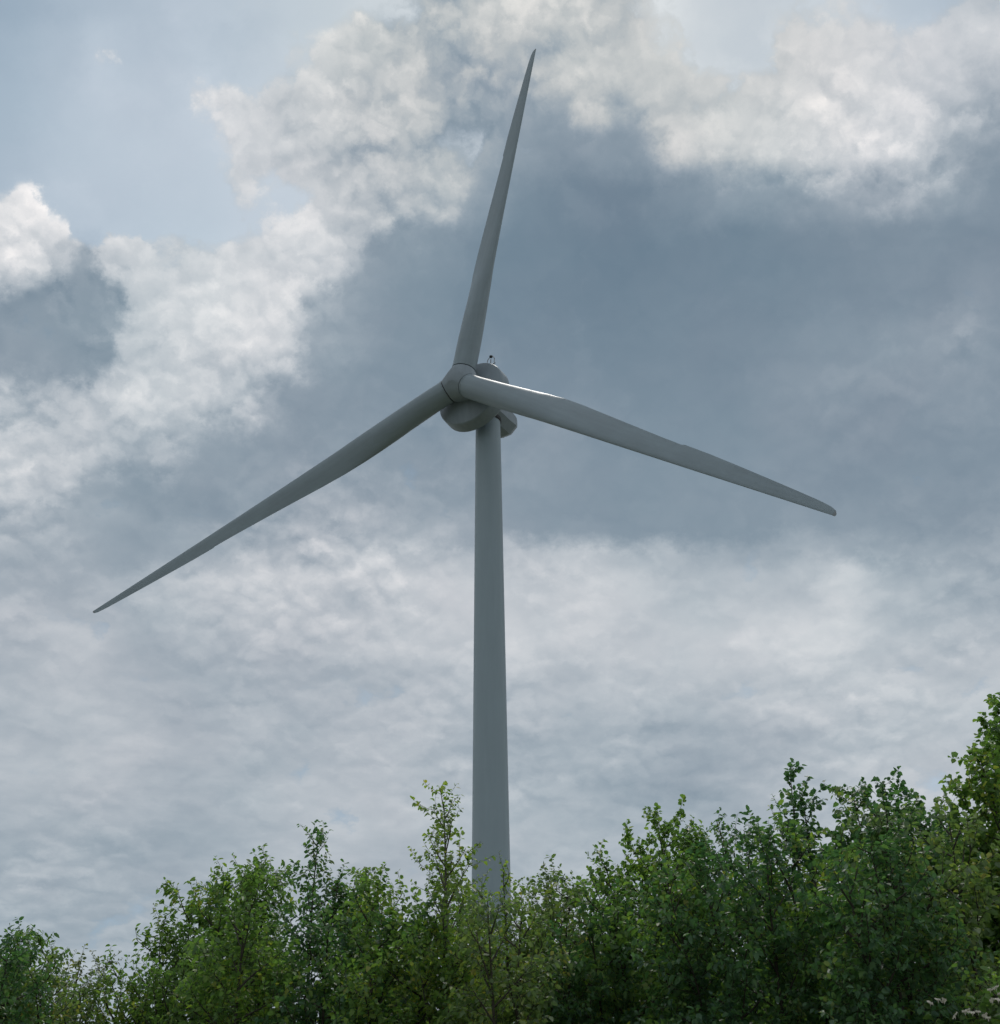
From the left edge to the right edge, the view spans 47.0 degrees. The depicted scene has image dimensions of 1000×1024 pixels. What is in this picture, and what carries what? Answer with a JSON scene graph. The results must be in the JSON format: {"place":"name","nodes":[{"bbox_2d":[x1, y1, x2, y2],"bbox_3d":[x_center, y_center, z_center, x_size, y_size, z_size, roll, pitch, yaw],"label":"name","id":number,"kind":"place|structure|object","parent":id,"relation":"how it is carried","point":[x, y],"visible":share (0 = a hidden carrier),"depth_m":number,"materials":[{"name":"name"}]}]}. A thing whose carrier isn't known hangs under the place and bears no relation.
{"place":"outdoors","nodes":[
{"label":"outdoors","id":0,"kind":"place"},
{"bbox_2d":[0,0,999,1023],"label":"sky","id":1,"kind":"structure","parent":0,"point":[238,238],"materials":[{"name":"grey"}]},
{"label":"ground","id":2,"kind":"structure","parent":0,"visible":0},
{"bbox_2d":[0,916,58,1023],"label":"broadleaf tree","id":3,"kind":"object","parent":2,"relation":"on","point":[6,1002],"visible":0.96,"depth_m":12.25,"materials":[{"name":"green plant"}]},
{"bbox_2d":[0,924,85,1023],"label":"broadleaf tree","id":4,"kind":"object","parent":2,"relation":"on","point":[41,941],"visible":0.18,"depth_m":14.93,"materials":[{"name":"green plant"}]},
{"bbox_2d":[0,941,112,1023],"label":"broadleaf tree","id":5,"kind":"object","parent":2,"relation":"on","point":[78,1003],"visible":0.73,"depth_m":12.69,"materials":[{"name":"green plant"}]},
{"bbox_2d":[40,943,122,1023],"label":"broadleaf tree","id":6,"kind":"object","parent":2,"relation":"on","point":[75,964],"visible":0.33,"depth_m":15.38,"materials":[{"name":"green plant"}]},
{"bbox_2d":[84,944,204,1023],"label":"broadleaf tree","id":7,"kind":"object","parent":2,"relation":"on","point":[104,999],"visible":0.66,"depth_m":13.21,"materials":[{"name":"green plant"}]},
{"bbox_2d":[108,946,224,1023],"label":"broadleaf tree","id":8,"kind":"object","parent":2,"relation":"on","point":[168,974],"visible":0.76,"depth_m":12.84,"materials":[{"name":"green plant"}]},
{"bbox_2d":[124,843,300,1023],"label":"broadleaf tree","id":9,"kind":"object","parent":2,"relation":"on","point":[192,908],"visible":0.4,"depth_m":14.44,"materials":[{"name":"green plant"}]},
{"bbox_2d":[149,852,319,1023],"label":"broadleaf tree","id":10,"kind":"object","parent":2,"relation":"on","point":[222,998],"visible":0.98,"depth_m":12.11,"materials":[{"name":"green plant"}]},
{"bbox_2d":[184,881,293,1023],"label":"broadleaf tree","id":11,"kind":"object","parent":2,"relation":"on","point":[216,906],"visible":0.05,"depth_m":18.72,"materials":[{"name":"green plant"}]},
{"bbox_2d":[261,819,377,1023],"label":"broadleaf tree","id":12,"kind":"object","parent":2,"relation":"on","point":[333,892],"visible":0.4,"depth_m":13.76,"materials":[{"name":"green plant"}]},
{"bbox_2d":[254,886,436,1023],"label":"broadleaf tree","id":13,"kind":"object","parent":2,"relation":"on","point":[328,938],"visible":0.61,"depth_m":12.13,"materials":[{"name":"green plant"}]},
{"bbox_2d":[307,864,427,1023],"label":"broadleaf tree","id":14,"kind":"object","parent":2,"relation":"on","point":[385,904],"visible":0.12,"depth_m":14.79,"materials":[{"name":"green plant"}]},
{"bbox_2d":[353,917,428,1023],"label":"broadleaf tree","id":15,"kind":"object","parent":2,"relation":"on","point":[400,963],"depth_m":18.50,"materials":[{"name":"green plant"}]},
{"bbox_2d":[308,862,499,1023],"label":"broadleaf tree","id":16,"kind":"object","parent":2,"relation":"on","point":[369,991],"visible":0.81,"depth_m":11.95,"materials":[{"name":"green plant"}]},
{"bbox_2d":[376,780,514,1023],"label":"birch tree","id":17,"kind":"object","parent":2,"relation":"on","point":[448,887],"visible":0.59,"depth_m":12.62,"materials":[{"name":"green plant"}]},
{"bbox_2d":[396,861,502,1021],"bbox_3d":[-0.711,7.346,14.028,2.430,6.048,2.365,21,-38,-30],"label":"broadleaf tree","id":18,"kind":"object","parent":2,"relation":"on","point":[414,908],"visible":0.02,"depth_m":15.15,"materials":[{"name":"green plant"}]},
{"bbox_2d":[93,49,836,1010],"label":"wind turbine","id":19,"kind":"object","parent":2,"relation":"on","point":[467,393],"visible":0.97,"depth_m":105.63,"materials":[{"name":"paint"}]},
{"bbox_2d":[460,851,548,1023],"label":"broadleaf tree","id":20,"kind":"object","parent":2,"relation":"on","point":[508,959],"visible":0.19,"depth_m":13.56,"materials":[{"name":"green plant"}]},
{"bbox_2d":[433,874,576,1023],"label":"broadleaf tree","id":21,"kind":"object","parent":2,"relation":"on","point":[532,997],"visible":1,"depth_m":11.24,"materials":[{"name":"green plant"}]},
{"bbox_2d":[511,879,588,1022],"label":"broadleaf tree","id":22,"kind":"object","parent":2,"relation":"on","point":[528,898],"visible":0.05,"depth_m":16.10,"materials":[{"name":"green plant"}]},
{"bbox_2d":[477,854,645,1023],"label":"broadleaf tree","id":23,"kind":"object","parent":2,"relation":"on","point":[548,893],"visible":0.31,"depth_m":13.53,"materials":[{"name":"green plant"}]},
{"bbox_2d":[526,878,682,1023],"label":"broadleaf tree","id":24,"kind":"object","parent":2,"relation":"on","point":[576,976],"visible":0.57,"depth_m":12.15,"materials":[{"name":"green plant"}]},
{"bbox_2d":[571,794,734,1018],"bbox_3d":[1.977,6.706,13.586,2.337,6.561,2.329,-1,-33,0],"label":"broadleaf tree","id":25,"kind":"object","parent":2,"relation":"on","point":[643,865],"visible":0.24,"depth_m":14.86,"materials":[{"name":"green plant"}]},
{"bbox_2d":[554,834,752,1023],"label":"broadleaf tree","id":26,"kind":"object","parent":2,"relation":"on","point":[609,947],"visible":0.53,"depth_m":12.19,"materials":[{"name":"green plant"}]},
{"bbox_2d":[632,826,719,975],"bbox_3d":[3.102,8.670,17.540,2.092,7.482,2.206,26,-41,-35],"label":"broadleaf tree","id":27,"kind":"object","parent":2,"relation":"on","point":[673,851],"visible":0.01,"depth_m":18.84,"materials":[{"name":"green plant"}]},
{"bbox_2d":[627,805,848,1023],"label":"broadleaf tree","id":28,"kind":"object","parent":2,"relation":"on","point":[781,942],"visible":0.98,"depth_m":11.41,"materials":[{"name":"green plant"}]},
{"bbox_2d":[670,807,809,1023],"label":"broadleaf tree","id":29,"kind":"object","parent":2,"relation":"on","point":[718,872],"visible":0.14,"depth_m":15.34,"materials":[{"name":"green plant"}]},
{"bbox_2d":[748,842,855,1009],"bbox_3d":[4.961,8.762,17.593,2.617,7.348,2.608,12,-35,-19],"label":"broadleaf tree","id":30,"kind":"object","parent":2,"relation":"on","point":[832,844],"visible":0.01,"depth_m":19.25,"materials":[{"name":"green plant"}]},
{"bbox_2d":[757,758,860,1022],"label":"broadleaf tree","id":31,"kind":"object","parent":2,"relation":"on","point":[800,805],"visible":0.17,"depth_m":14.78,"materials":[{"name":"green plant"}]},
{"bbox_2d":[716,796,907,1023],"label":"broadleaf tree","id":32,"kind":"object","parent":2,"relation":"on","point":[789,912],"visible":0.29,"depth_m":12.38,"materials":[{"name":"green plant"}]},
{"bbox_2d":[792,803,999,1023],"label":"broadleaf tree","id":33,"kind":"object","parent":2,"relation":"on","point":[842,983],"visible":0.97,"depth_m":10.57,"materials":[{"name":"green plant"}]},
{"bbox_2d":[820,766,971,1023],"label":"broadleaf tree","id":34,"kind":"object","parent":2,"relation":"on","point":[865,792],"visible":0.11,"depth_m":14.84,"materials":[{"name":"green plant"}]},
{"bbox_2d":[828,788,999,1023],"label":"broadleaf tree","id":35,"kind":"object","parent":2,"relation":"on","point":[974,929],"visible":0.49,"depth_m":11.67,"materials":[{"name":"green plant"}]},
{"bbox_2d":[900,788,980,986],"bbox_3d":[7.025,8.224,17.272,2.795,7.873,2.804,15,-36,-23],"label":"broadleaf tree","id":36,"kind":"object","parent":2,"relation":"on","point":[939,828],"visible":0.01,"depth_m":18.60,"materials":[{"name":"green plant"}]},
{"bbox_2d":[904,806,991,974],"bbox_3d":[5.953,6.897,14.065,1.814,6.663,2.135,-1,-33,0],"label":"broadleaf tree","id":37,"kind":"object","parent":2,"relation":"on","point":[926,824],"visible":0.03,"depth_m":15.40,"materials":[{"name":"green plant"}]},
{"bbox_2d":[905,961,999,1023],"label":"elder shrub","id":38,"kind":"object","parent":2,"relation":"on","point":[985,1000],"visible":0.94,"depth_m":9.80,"materials":[{"name":"green plant"}]},
{"bbox_2d":[931,692,999,1021],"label":"broadleaf tree","id":39,"kind":"object","parent":2,"relation":"on","point":[986,792],"visible":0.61,"depth_m":13.99,"materials":[{"name":"green plant"}]}
]}

